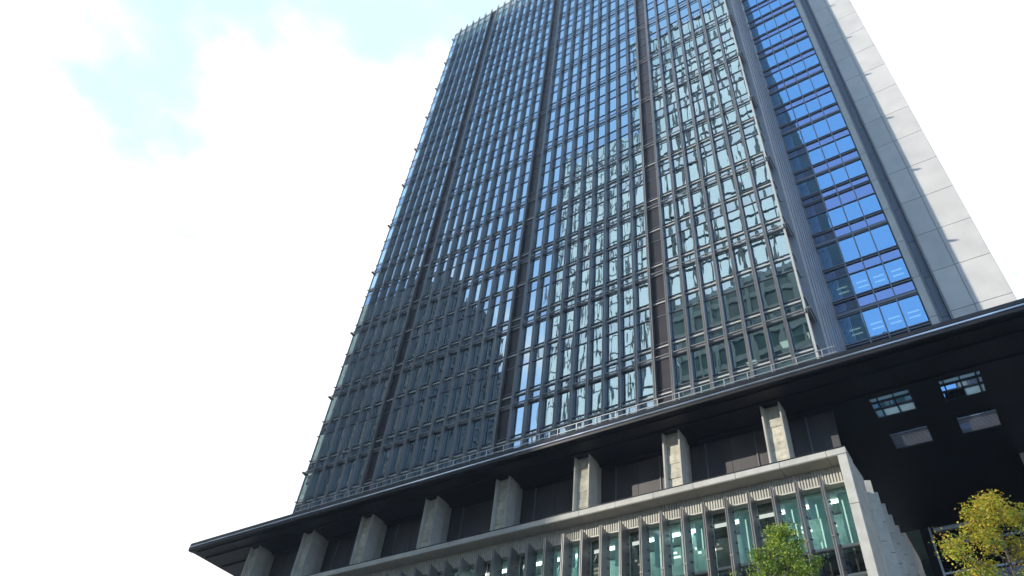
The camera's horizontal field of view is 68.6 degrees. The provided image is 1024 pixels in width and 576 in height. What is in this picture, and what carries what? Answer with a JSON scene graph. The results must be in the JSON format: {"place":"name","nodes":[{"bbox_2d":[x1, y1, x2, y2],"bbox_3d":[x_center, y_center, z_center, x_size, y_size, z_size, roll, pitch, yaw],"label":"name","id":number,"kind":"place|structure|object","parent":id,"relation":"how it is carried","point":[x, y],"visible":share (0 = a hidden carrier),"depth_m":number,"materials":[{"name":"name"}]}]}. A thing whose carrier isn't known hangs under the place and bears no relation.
{"place":"outdoors","nodes":[
{"label":"outdoors","id":0,"kind":"place"},
{"bbox_2d":[0,0,1023,575],"label":"sky","id":1,"kind":"structure","parent":0,"point":[199,199],"materials":[{"name":"white"}]},
{"bbox_3d":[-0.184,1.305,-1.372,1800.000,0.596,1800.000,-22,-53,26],"label":"ground","id":2,"kind":"structure","parent":0,"visible":0},
{"bbox_2d":[188,298,1023,575],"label":"podium building","id":3,"kind":"structure","parent":2,"relation":"on","point":[709,483],"depth_m":41.25,"materials":[{"name":"black metal"}]},
{"bbox_2d":[591,540,598,575],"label":"podium window","id":4,"kind":"structure","parent":3,"relation":"in","point":[595,544],"depth_m":40.48,"materials":[{"name":"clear glass"}]},
{"bbox_2d":[630,531,639,575],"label":"podium window","id":5,"kind":"structure","parent":3,"relation":"in","point":[634,536],"depth_m":39.34,"materials":[{"name":"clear glass"}]},
{"bbox_2d":[712,512,731,567],"bbox_3d":[10.543,12.410,37.054,1.065,2.890,0.001,-22,-53,26],"label":"podium window","id":6,"kind":"structure","parent":3,"relation":"in","point":[719,520],"depth_m":37.11,"materials":[{"name":"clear glass"}]},
{"bbox_2d":[757,502,778,557],"bbox_3d":[12.487,11.618,36.040,1.065,2.890,0.001,-22,-53,26],"label":"podium window","id":7,"kind":"structure","parent":3,"relation":"in","point":[765,511],"depth_m":36.59,"materials":[{"name":"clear glass"}]},
{"bbox_2d":[816,551,839,575],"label":"podium window","id":8,"kind":"structure","parent":3,"relation":"in","point":[831,567],"depth_m":33.48,"materials":[{"name":"black glass"}]},
{"bbox_2d":[843,546,866,573],"bbox_3d":[15.118,11.966,32.975,0.890,1.220,0.002,-22,-53,26],"label":"podium window","id":9,"kind":"structure","parent":3,"relation":"in","point":[854,559],"depth_m":33.01,"materials":[{"name":"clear glass"}]},
{"bbox_2d":[292,0,1017,575],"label":"office tower","id":10,"kind":"structure","parent":2,"relation":"on","point":[606,206],"depth_m":67.74,"materials":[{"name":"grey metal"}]},
{"bbox_2d":[428,432,440,460],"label":"window pane","id":11,"kind":"structure","parent":10,"relation":"in","point":[436,437],"depth_m":59.90,"materials":[{"name":"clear glass"}]},
{"bbox_2d":[441,428,453,456],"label":"window pane","id":12,"kind":"structure","parent":10,"relation":"in","point":[449,433],"depth_m":59.34,"materials":[{"name":"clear glass"}]},
{"bbox_2d":[455,423,467,452],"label":"window pane","id":13,"kind":"structure","parent":10,"relation":"in","point":[460,442],"depth_m":58.76,"materials":[{"name":"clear glass"}]},
{"bbox_2d":[468,419,480,448],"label":"window pane","id":14,"kind":"structure","parent":10,"relation":"in","point":[475,430],"depth_m":58.19,"materials":[{"name":"blue glass"}]},
{"bbox_2d":[482,415,494,444],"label":"window pane","id":15,"kind":"structure","parent":10,"relation":"in","point":[489,425],"depth_m":57.61,"materials":[{"name":"blue glass"}]},
{"bbox_2d":[489,373,500,400],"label":"window pane","id":16,"kind":"structure","parent":10,"relation":"in","point":[495,384],"depth_m":60.62,"materials":[{"name":"blue glass"}]},
{"bbox_2d":[511,405,523,435],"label":"window pane","id":17,"kind":"structure","parent":10,"relation":"in","point":[518,411],"depth_m":56.45,"materials":[{"name":"blue glass"}]},
{"bbox_2d":[516,364,528,391],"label":"window pane","id":18,"kind":"structure","parent":10,"relation":"in","point":[523,370],"depth_m":59.48,"materials":[{"name":"blue glass"}]},
{"bbox_2d":[298,0,752,500],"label":"upper window panes","id":19,"kind":"structure","parent":10,"relation":"in","point":[745,112],"depth_m":78.51,"materials":[{"name":"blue glass"}]},
{"bbox_2d":[526,400,538,430],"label":"window pane","id":20,"kind":"structure","parent":10,"relation":"in","point":[533,407],"depth_m":55.88,"materials":[{"name":"blue glass"}]},
{"bbox_2d":[531,359,542,386],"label":"window pane","id":21,"kind":"structure","parent":10,"relation":"in","point":[537,365],"depth_m":58.90,"materials":[{"name":"blue glass"}]},
{"bbox_2d":[541,396,553,426],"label":"window pane","id":22,"kind":"structure","parent":10,"relation":"in","point":[547,415],"depth_m":55.32,"materials":[{"name":"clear glass"}]},
{"bbox_2d":[545,354,556,381],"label":"window pane","id":23,"kind":"structure","parent":10,"relation":"in","point":[551,360],"depth_m":58.34,"materials":[{"name":"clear glass"}]},
{"bbox_2d":[549,314,559,339],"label":"window pane","id":24,"kind":"structure","parent":10,"relation":"in","point":[554,320],"depth_m":61.53,"materials":[{"name":"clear glass"}]},
{"bbox_2d":[557,390,569,421],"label":"window pane","id":25,"kind":"structure","parent":10,"relation":"in","point":[563,399],"depth_m":54.73,"materials":[{"name":"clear glass"}]},
{"bbox_2d":[560,348,571,376],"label":"window pane","id":26,"kind":"structure","parent":10,"relation":"in","point":[565,369],"depth_m":57.74,"materials":[{"name":"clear glass"}]},
{"bbox_2d":[563,308,573,333],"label":"window pane","id":27,"kind":"structure","parent":10,"relation":"in","point":[568,315],"depth_m":60.97,"materials":[{"name":"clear glass"}]},
{"bbox_2d":[573,385,584,416],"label":"window pane","id":28,"kind":"structure","parent":10,"relation":"in","point":[579,393],"depth_m":54.16,"materials":[{"name":"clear glass"}]},
{"bbox_2d":[575,343,586,371],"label":"window pane","id":29,"kind":"structure","parent":10,"relation":"in","point":[580,361],"depth_m":57.17,"materials":[{"name":"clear glass"}]},
{"bbox_2d":[577,303,587,328],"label":"window pane","id":30,"kind":"structure","parent":10,"relation":"in","point":[582,317],"depth_m":60.37,"materials":[{"name":"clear glass"}]},
{"bbox_2d":[589,380,600,411],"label":"window pane","id":31,"kind":"structure","parent":10,"relation":"in","point":[595,388],"depth_m":53.58,"materials":[{"name":"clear glass"}]},
{"bbox_2d":[590,338,601,366],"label":"window pane","id":32,"kind":"structure","parent":10,"relation":"in","point":[596,345],"depth_m":56.57,"materials":[{"name":"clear glass"}]},
{"bbox_2d":[591,297,602,323],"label":"window pane","id":33,"kind":"structure","parent":10,"relation":"in","point":[596,304],"depth_m":59.79,"materials":[{"name":"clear glass"}]},
{"bbox_2d":[592,263,602,287],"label":"window pane","id":34,"kind":"structure","parent":10,"relation":"in","point":[597,270],"depth_m":62.81,"materials":[{"name":"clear glass"}]},
{"bbox_2d":[606,292,616,318],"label":"window pane","id":35,"kind":"structure","parent":10,"relation":"in","point":[611,300],"depth_m":59.23,"materials":[{"name":"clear glass"}]},
{"bbox_2d":[606,375,617,406],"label":"window pane","id":36,"kind":"structure","parent":10,"relation":"in","point":[611,382],"depth_m":53.01,"materials":[{"name":"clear glass"}]},
{"bbox_2d":[606,332,617,361],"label":"window pane","id":37,"kind":"structure","parent":10,"relation":"in","point":[611,340],"depth_m":56.03,"materials":[{"name":"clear glass"}]},
{"bbox_2d":[621,252,631,276],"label":"window pane","id":38,"kind":"structure","parent":10,"relation":"in","point":[626,261],"depth_m":61.62,"materials":[{"name":"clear glass"}]},
{"bbox_2d":[621,287,632,312],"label":"window pane","id":39,"kind":"structure","parent":10,"relation":"in","point":[626,294],"depth_m":58.63,"materials":[{"name":"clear glass"}]},
{"bbox_2d":[622,327,633,355],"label":"window pane","id":40,"kind":"structure","parent":10,"relation":"in","point":[628,334],"depth_m":55.44,"materials":[{"name":"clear glass"}]},
{"bbox_2d":[622,369,634,401],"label":"window pane","id":41,"kind":"structure","parent":10,"relation":"in","point":[628,378],"depth_m":52.44,"materials":[{"name":"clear glass"}]},
{"bbox_2d":[634,213,644,235],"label":"window pane","id":42,"kind":"structure","parent":10,"relation":"in","point":[639,221],"depth_m":64.27,"materials":[{"name":"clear glass"}]},
{"bbox_2d":[635,246,646,270],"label":"window pane","id":43,"kind":"structure","parent":10,"relation":"in","point":[640,254],"depth_m":61.10,"materials":[{"name":"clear glass"}]},
{"bbox_2d":[636,281,648,307],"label":"window pane","id":44,"kind":"structure","parent":10,"relation":"in","point":[642,288],"depth_m":58.10,"materials":[{"name":"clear glass"}]},
{"bbox_2d":[637,321,650,350],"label":"window pane","id":45,"kind":"structure","parent":10,"relation":"in","point":[644,341],"depth_m":54.88,"materials":[{"name":"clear glass"}]},
{"bbox_2d":[639,364,652,396],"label":"window pane","id":46,"kind":"structure","parent":10,"relation":"in","point":[645,372],"depth_m":51.87,"materials":[{"name":"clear glass"}]},
{"bbox_2d":[662,201,673,223],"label":"window pane","id":47,"kind":"structure","parent":10,"relation":"in","point":[667,209],"depth_m":63.15,"materials":[{"name":"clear glass"}]},
{"bbox_2d":[664,234,677,258],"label":"window pane","id":48,"kind":"structure","parent":10,"relation":"in","point":[670,242],"depth_m":59.95,"materials":[{"name":"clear glass"}]},
{"bbox_2d":[667,269,680,295],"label":"window pane","id":49,"kind":"structure","parent":10,"relation":"in","point":[673,278],"depth_m":56.92,"materials":[{"name":"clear glass"}]},
{"bbox_2d":[670,310,684,339],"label":"window pane","id":50,"kind":"structure","parent":10,"relation":"in","point":[677,318],"depth_m":53.72,"materials":[{"name":"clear glass"}]},
{"bbox_2d":[673,353,689,385],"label":"window pane","id":51,"kind":"structure","parent":10,"relation":"in","point":[681,368],"depth_m":50.72,"materials":[{"name":"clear glass"}]},
{"bbox_2d":[676,195,688,217],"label":"window pane","id":52,"kind":"structure","parent":10,"relation":"in","point":[682,205],"depth_m":62.56,"materials":[{"name":"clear glass"}]},
{"bbox_2d":[679,228,693,252],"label":"window pane","id":53,"kind":"structure","parent":10,"relation":"in","point":[686,240],"depth_m":59.36,"materials":[{"name":"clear glass"}]},
{"bbox_2d":[683,263,697,289],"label":"window pane","id":54,"kind":"structure","parent":10,"relation":"in","point":[689,271],"depth_m":56.35,"materials":[{"name":"clear glass"}]},
{"bbox_2d":[687,304,702,333],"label":"window pane","id":55,"kind":"structure","parent":10,"relation":"in","point":[695,322],"depth_m":53.15,"materials":[{"name":"clear glass"}]},
{"bbox_2d":[690,189,704,211],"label":"window pane","id":56,"kind":"structure","parent":10,"relation":"in","point":[697,200],"depth_m":61.97,"materials":[{"name":"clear glass"}]},
{"bbox_2d":[691,346,708,379],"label":"window pane","id":57,"kind":"structure","parent":10,"relation":"in","point":[699,357],"depth_m":50.14,"materials":[{"name":"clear glass"}]},
{"bbox_2d":[695,222,709,246],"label":"window pane","id":58,"kind":"structure","parent":10,"relation":"in","point":[701,231],"depth_m":58.79,"materials":[{"name":"clear glass"}]},
{"bbox_2d":[699,256,714,283],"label":"window pane","id":59,"kind":"structure","parent":10,"relation":"in","point":[707,273],"depth_m":55.77,"materials":[{"name":"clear glass"}]},
{"bbox_2d":[701,155,714,175],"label":"window pane","id":60,"kind":"structure","parent":10,"relation":"in","point":[708,167],"depth_m":64.43,"materials":[{"name":"clear glass"}]},
{"bbox_2d":[705,183,719,205],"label":"window pane","id":61,"kind":"structure","parent":10,"relation":"in","point":[712,191],"depth_m":61.40,"materials":[{"name":"clear glass"}]},
{"bbox_2d":[704,297,721,327],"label":"window pane","id":62,"kind":"structure","parent":10,"relation":"in","point":[712,310],"depth_m":52.58,"materials":[{"name":"clear glass"}]},
{"bbox_2d":[710,216,725,240],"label":"window pane","id":63,"kind":"structure","parent":10,"relation":"in","point":[717,224],"depth_m":58.22,"materials":[{"name":"clear glass"}]},
{"bbox_2d":[709,341,728,374],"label":"window pane","id":64,"kind":"structure","parent":10,"relation":"in","point":[717,351],"depth_m":49.56,"materials":[{"name":"clear glass"}]},
{"bbox_2d":[715,148,729,169],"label":"window pane","id":65,"kind":"structure","parent":10,"relation":"in","point":[722,157],"depth_m":63.85,"materials":[{"name":"clear glass"}]},
{"bbox_2d":[715,250,732,277],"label":"window pane","id":66,"kind":"structure","parent":10,"relation":"in","point":[723,260],"depth_m":55.20,"materials":[{"name":"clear glass"}]},
{"bbox_2d":[720,176,735,199],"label":"window pane","id":67,"kind":"structure","parent":10,"relation":"in","point":[727,185],"depth_m":60.83,"materials":[{"name":"clear glass"}]},
{"bbox_2d":[722,291,739,321],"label":"window pane","id":68,"kind":"structure","parent":10,"relation":"in","point":[730,302],"depth_m":52.01,"materials":[{"name":"clear glass"}]},
{"bbox_2d":[726,209,742,233],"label":"window pane","id":69,"kind":"structure","parent":10,"relation":"in","point":[734,220],"depth_m":57.64,"materials":[{"name":"clear glass"}]},
{"bbox_2d":[730,142,745,162],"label":"window pane","id":70,"kind":"structure","parent":10,"relation":"in","point":[737,150],"depth_m":63.28,"materials":[{"name":"clear glass"}]},
{"bbox_2d":[728,334,748,367],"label":"window pane","id":71,"kind":"structure","parent":10,"relation":"in","point":[737,347],"depth_m":48.99,"materials":[{"name":"clear glass"}]},
{"bbox_2d":[732,244,750,271],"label":"window pane","id":72,"kind":"structure","parent":10,"relation":"in","point":[740,253],"depth_m":54.62,"materials":[{"name":"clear glass"}]},
{"bbox_2d":[736,170,752,192],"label":"window pane","id":73,"kind":"structure","parent":10,"relation":"in","point":[744,183],"depth_m":60.26,"materials":[{"name":"clear glass"}]},
{"bbox_2d":[740,285,758,314],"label":"window pane","id":74,"kind":"structure","parent":10,"relation":"in","point":[749,300],"depth_m":51.44,"materials":[{"name":"clear glass"}]},
{"bbox_2d":[742,202,760,227],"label":"window pane","id":75,"kind":"structure","parent":10,"relation":"in","point":[751,215],"depth_m":57.06,"materials":[{"name":"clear glass"}]},
{"bbox_2d":[745,135,762,155],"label":"window pane","id":76,"kind":"structure","parent":10,"relation":"in","point":[753,145],"depth_m":62.69,"materials":[{"name":"clear glass"}]},
{"bbox_2d":[747,328,768,362],"bbox_3d":[15.935,3.670,48.388,1.255,2.650,0.003,-22,-53,26],"label":"window pane","id":77,"kind":"structure","parent":10,"relation":"in","point":[756,338],"depth_m":48.42,"materials":[{"name":"clear glass"}]},
{"bbox_2d":[749,237,768,264],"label":"window pane","id":78,"kind":"structure","parent":10,"relation":"in","point":[758,246],"depth_m":54.05,"materials":[{"name":"clear glass"}]},
{"bbox_2d":[751,162,769,185],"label":"window pane","id":79,"kind":"structure","parent":10,"relation":"in","point":[760,172],"depth_m":59.66,"materials":[{"name":"clear glass"}]},
{"bbox_2d":[758,278,778,308],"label":"window pane","id":80,"kind":"structure","parent":10,"relation":"in","point":[767,289],"depth_m":50.86,"materials":[{"name":"clear glass"}]},
{"bbox_2d":[759,195,778,220],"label":"window pane","id":81,"kind":"structure","parent":10,"relation":"in","point":[768,206],"depth_m":56.47,"materials":[{"name":"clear glass"}]},
{"bbox_2d":[767,230,788,258],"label":"window pane","id":82,"kind":"structure","parent":10,"relation":"in","point":[777,241],"depth_m":53.45,"materials":[{"name":"clear glass"}]},
{"bbox_2d":[767,321,789,355],"bbox_3d":[17.032,3.224,47.817,1.255,2.650,0.002,-23,-53,26],"label":"window pane","id":83,"kind":"structure","parent":10,"relation":"in","point":[776,332],"depth_m":47.84,"materials":[{"name":"clear glass"}]},
{"bbox_2d":[770,89,788,107],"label":"flank window pane","id":84,"kind":"structure","parent":10,"relation":"in","point":[781,97],"depth_m":83.80,"materials":[{"name":"blue glass"}]},
{"bbox_2d":[777,271,800,301],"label":"window pane","id":85,"kind":"structure","parent":10,"relation":"in","point":[789,290],"depth_m":50.27,"materials":[{"name":"clear glass"}]},
{"bbox_2d":[783,130,803,150],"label":"flank window pane","id":86,"kind":"structure","parent":10,"relation":"in","point":[792,140],"depth_m":77.61,"materials":[{"name":"blue glass"}]},
{"bbox_2d":[787,314,812,349],"bbox_3d":[18.131,2.780,47.247,1.255,2.650,0.006,-23,-53,26],"label":"window pane","id":87,"kind":"structure","parent":10,"relation":"in","point":[799,331],"depth_m":47.24,"materials":[{"name":"clear glass"}]},
{"bbox_2d":[790,153,810,172],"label":"flank window pane","id":88,"kind":"structure","parent":10,"relation":"in","point":[802,161],"depth_m":74.66,"materials":[{"name":"blue glass"}]},
{"bbox_2d":[797,178,818,197],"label":"flank window pane","id":89,"kind":"structure","parent":10,"relation":"in","point":[810,186],"depth_m":71.61,"materials":[{"name":"blue glass"}]},
{"bbox_2d":[808,212,831,233],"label":"flank window pane","id":90,"kind":"structure","parent":10,"relation":"in","point":[818,223],"depth_m":67.68,"materials":[{"name":"blue glass"}]},
{"bbox_2d":[817,242,843,269],"bbox_3d":[27.314,-2.734,64.408,1.730,2.860,0.001,-22,-53,26],"label":"flank window pane","id":91,"kind":"structure","parent":10,"relation":"in","point":[829,255],"depth_m":64.42,"materials":[{"name":"blue glass"}]},
{"bbox_2d":[826,112,845,131],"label":"flank window pane","id":92,"kind":"structure","parent":10,"relation":"in","point":[836,121],"depth_m":75.72,"materials":[{"name":"blue glass"}]},
{"bbox_2d":[828,206,846,226],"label":"flank window pane","id":93,"kind":"structure","parent":10,"relation":"in","point":[837,216],"depth_m":67.00,"materials":[{"name":"blue glass"}]},
{"bbox_2d":[830,166,848,183],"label":"flank window pane","id":94,"kind":"structure","parent":10,"relation":"in","point":[839,175],"depth_m":70.36,"materials":[{"name":"blue glass"}]},
{"bbox_2d":[827,276,853,300],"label":"flank window pane","id":95,"kind":"structure","parent":10,"relation":"in","point":[840,288],"depth_m":61.49,"materials":[{"name":"blue glass"}]},
{"bbox_2d":[835,135,854,152],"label":"flank window pane","id":96,"kind":"structure","parent":10,"relation":"in","point":[844,144],"depth_m":72.77,"materials":[{"name":"blue glass"}]},
{"bbox_2d":[838,236,859,261],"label":"flank window pane","id":97,"kind":"structure","parent":10,"relation":"in","point":[848,247],"depth_m":63.74,"materials":[{"name":"blue glass"}]},
{"bbox_2d":[843,200,862,220],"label":"flank window pane","id":98,"kind":"structure","parent":10,"relation":"in","point":[852,210],"depth_m":66.42,"materials":[{"name":"blue glass"}]},
{"bbox_2d":[838,313,868,344],"bbox_3d":[26.484,3.167,58.207,1.730,2.860,0.001,-22,-53,26],"label":"flank window pane","id":99,"kind":"structure","parent":10,"relation":"in","point":[853,329],"depth_m":58.22,"materials":[{"name":"blue glass"}]},
{"bbox_2d":[845,160,865,177],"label":"flank window pane","id":100,"kind":"structure","parent":10,"relation":"in","point":[856,168],"depth_m":69.73,"materials":[{"name":"blue glass"}]},
{"bbox_2d":[850,270,871,293],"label":"flank window pane","id":101,"kind":"structure","parent":10,"relation":"in","point":[860,281],"depth_m":60.79,"materials":[{"name":"blue glass"}]},
{"bbox_2d":[854,231,876,256],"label":"flank window pane","id":102,"kind":"structure","parent":10,"relation":"in","point":[864,241],"depth_m":63.15,"materials":[{"name":"blue glass"}]},
{"bbox_2d":[859,194,880,214],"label":"flank window pane","id":103,"kind":"structure","parent":10,"relation":"in","point":[869,204],"depth_m":65.81,"materials":[{"name":"blue glass"}]},
{"bbox_2d":[862,307,886,337],"bbox_3d":[27.801,2.630,57.520,1.230,2.860,0.001,-22,-53,26],"label":"flank window pane","id":104,"kind":"structure","parent":10,"relation":"in","point":[873,319],"depth_m":57.52,"materials":[{"name":"blue glass"}]},
{"bbox_2d":[866,264,888,287],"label":"flank window pane","id":105,"kind":"structure","parent":10,"relation":"in","point":[877,275],"depth_m":60.21,"materials":[{"name":"blue glass"}]},
{"bbox_2d":[870,224,895,250],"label":"flank window pane","id":106,"kind":"structure","parent":10,"relation":"in","point":[883,238],"depth_m":62.53,"materials":[{"name":"blue glass"}]},
{"bbox_2d":[880,301,905,331],"bbox_3d":[28.915,2.177,56.940,1.240,2.860,0.001,-22,-53,26],"label":"flank window pane","id":107,"kind":"structure","parent":10,"relation":"in","point":[892,315],"depth_m":56.94,"materials":[{"name":"blue glass"}]},
{"bbox_2d":[884,257,909,282],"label":"flank window pane","id":108,"kind":"structure","parent":10,"relation":"in","point":[896,270],"depth_m":59.60,"materials":[{"name":"blue glass"}]},
{"bbox_2d":[898,295,927,325],"bbox_3d":[30.104,1.693,56.320,1.410,2.860,0.001,-22,-53,26],"label":"flank window pane","id":109,"kind":"structure","parent":10,"relation":"in","point":[912,309],"depth_m":56.32,"materials":[{"name":"blue glass"}]},
{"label":"pavement","id":110,"kind":"structure","parent":0,"visible":0},
{"bbox_2d":[729,517,866,575],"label":"street tree","id":111,"kind":"object","parent":110,"relation":"on","point":[780,540],"visible":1,"depth_m":28.68,"materials":[{"name":"green plant"}]},
{"bbox_2d":[928,489,1023,575],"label":"street tree","id":112,"kind":"object","parent":110,"relation":"on","point":[990,506],"visible":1,"depth_m":25.16,"materials":[{"name":"yellow plant"}]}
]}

